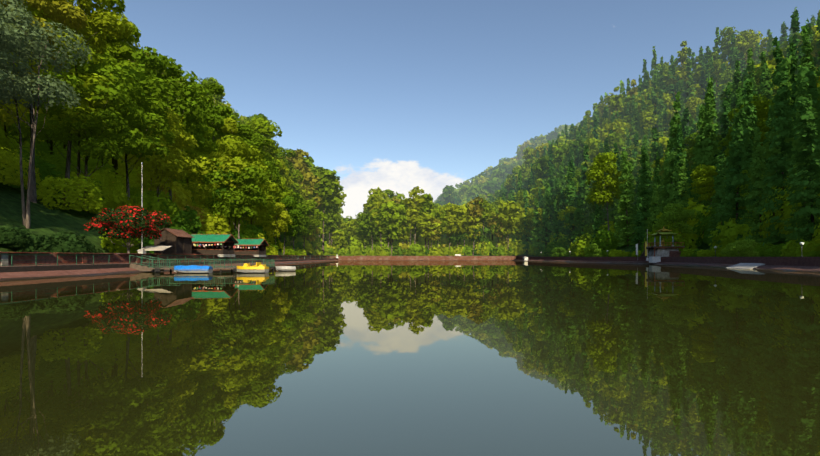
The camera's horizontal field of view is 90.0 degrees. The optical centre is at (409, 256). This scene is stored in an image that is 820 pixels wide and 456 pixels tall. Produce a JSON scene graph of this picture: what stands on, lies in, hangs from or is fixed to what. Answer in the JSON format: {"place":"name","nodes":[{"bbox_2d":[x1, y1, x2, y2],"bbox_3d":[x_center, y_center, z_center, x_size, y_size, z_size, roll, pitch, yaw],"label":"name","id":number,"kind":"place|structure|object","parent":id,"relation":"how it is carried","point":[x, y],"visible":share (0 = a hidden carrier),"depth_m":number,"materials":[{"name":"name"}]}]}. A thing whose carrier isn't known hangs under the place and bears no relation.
{"place":"outdoors","nodes":[
{"label":"outdoors","id":0,"kind":"place"},
{"bbox_2d":[0,81,790,256],"bbox_3d":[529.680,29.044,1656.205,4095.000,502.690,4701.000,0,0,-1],"label":"terrain","id":1,"kind":"structure","parent":0,"point":[44,220],"depth_m":57.36,"materials":[{"name":"green plant"}]},
{"bbox_2d":[84,205,170,252],"bbox_3d":[-39.040,-3.618,56.536,9.596,6.875,8.857,0,0,-1],"label":"rhododendron tree","id":2,"kind":"object","parent":1,"relation":"on","point":[126,223],"visible":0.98,"depth_m":55.15,"materials":[{"name":"red plant"}]},
{"bbox_2d":[0,253,337,280],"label":"lake wall","id":3,"kind":"structure","parent":1,"relation":"on","point":[24,268],"depth_m":42.95,"materials":[{"name":"brick"}]},
{"bbox_2d":[138,163,145,253],"bbox_3d":[-36.906,-6.658,56.468,0.700,12.640,0.700,0,0,-1],"label":"flagpole","id":4,"kind":"object","parent":3,"relation":"on","point":[142,251],"visible":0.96,"depth_m":56.45,"materials":[{"name":"grey metal"}]},
{"bbox_2d":[0,252,324,265],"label":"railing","id":5,"kind":"object","parent":3,"relation":"on","point":[5,257],"depth_m":46.23,"materials":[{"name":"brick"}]},
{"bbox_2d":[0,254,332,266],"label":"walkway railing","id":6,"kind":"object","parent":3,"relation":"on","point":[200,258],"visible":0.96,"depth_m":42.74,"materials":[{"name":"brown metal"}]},
{"bbox_2d":[154,228,193,254],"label":"wooden hut","id":7,"kind":"object","parent":1,"relation":"on","point":[179,241],"visible":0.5,"depth_m":65.78,"materials":[{"name":"brown wood"}]},
{"bbox_2d":[137,246,171,253],"bbox_3d":[-36.123,-0.958,58.076,3.600,1.240,2.400,0,0,-1],"label":"canopy","id":8,"kind":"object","parent":7,"relation":"attached to","point":[154,248],"depth_m":57.85,"materials":[{"name":"white fabric"}]},
{"bbox_2d":[191,234,237,256],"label":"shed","id":9,"kind":"structure","parent":1,"relation":"on","point":[228,240],"depth_m":77.08,"materials":[{"name":"brown metal"}]},
{"bbox_2d":[143,232,256,248],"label":"string lights","id":10,"kind":"object","parent":9,"relation":"hanging from","point":[194,244],"visible":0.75,"depth_m":76.02,"materials":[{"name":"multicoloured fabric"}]},
{"bbox_2d":[235,239,268,256],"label":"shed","id":11,"kind":"structure","parent":1,"relation":"on","point":[260,249],"depth_m":95.02,"materials":[{"name":"brown metal"}]},
{"bbox_2d":[0,0,819,256],"bbox_3d":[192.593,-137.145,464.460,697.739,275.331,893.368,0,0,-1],"label":"forest trees","id":12,"kind":"object","parent":1,"relation":"on","point":[96,109],"visible":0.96,"depth_m":104.07,"materials":[{"name":"green plant"}]},
{"bbox_2d":[330,256,525,260],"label":"lake wall","id":13,"kind":"structure","parent":1,"relation":"on","point":[424,258],"depth_m":190.20,"materials":[{"name":"stone"}]},
{"bbox_2d":[636,227,684,262],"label":"gazebo","id":14,"kind":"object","parent":1,"relation":"on","point":[657,253],"depth_m":98.75,"materials":[{"name":"white paint"}]},
{"bbox_2d":[511,257,819,271],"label":"lake wall","id":15,"kind":"structure","parent":1,"relation":"on","point":[807,264],"depth_m":73.89,"materials":[{"name":"stone"}]},
{"bbox_2d":[0,261,819,455],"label":"lake water","id":16,"kind":"structure","parent":0,"point":[434,358],"depth_m":7.09,"materials":[{"name":"green liquid"}]},
{"bbox_2d":[174,265,212,272],"bbox_3d":[-23.966,1.407,45.209,3.934,0.972,1.749,0,0,-1],"label":"boat","id":17,"kind":"object","parent":16,"relation":"in","point":[191,269],"visible":0.98,"depth_m":44.67,"materials":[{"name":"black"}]},
{"bbox_2d":[129,255,274,271],"bbox_3d":[-24.716,1.097,48.957,15.985,2.630,3.755,0,0,-1],"label":"dock","id":18,"kind":"object","parent":16,"relation":"on","point":[145,267],"visible":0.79,"depth_m":47.82,"materials":[{"name":"green paint"}]},
{"bbox_2d":[237,262,268,272],"bbox_3d":[-17.565,1.247,45.574,3.442,1.290,1.736,0,0,-1],"label":"yellow pedal boat","id":19,"kind":"object","parent":16,"relation":"in","point":[258,267],"visible":0.96,"depth_m":44.94,"materials":[{"name":"yellow plastic"}]},
{"bbox_2d":[276,266,295,270],"bbox_3d":[-15.652,1.520,51.598,2.400,0.745,1.200,0,0,-19],"label":"grey boat","id":20,"kind":"object","parent":16,"relation":"on","point":[285,268],"visible":1,"depth_m":51.14,"materials":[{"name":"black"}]},
{"bbox_2d":[336,255,764,268],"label":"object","id":21,"kind":"object","parent":16,"relation":"in","point":[746,265],"visible":0.96,"depth_m":62.83,"materials":[{"name":"white paint"}]},
{"bbox_2d":[74,0,819,218],"label":"sky","id":22,"kind":"structure","parent":0,"point":[399,96],"materials":[{"name":"blue"}]},
{"bbox_2d":[541,242,803,256],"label":"lamp posts","id":23,"kind":"object","parent":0,"point":[801,244],"depth_m":65.37,"materials":[{"name":"grey"}]}
]}

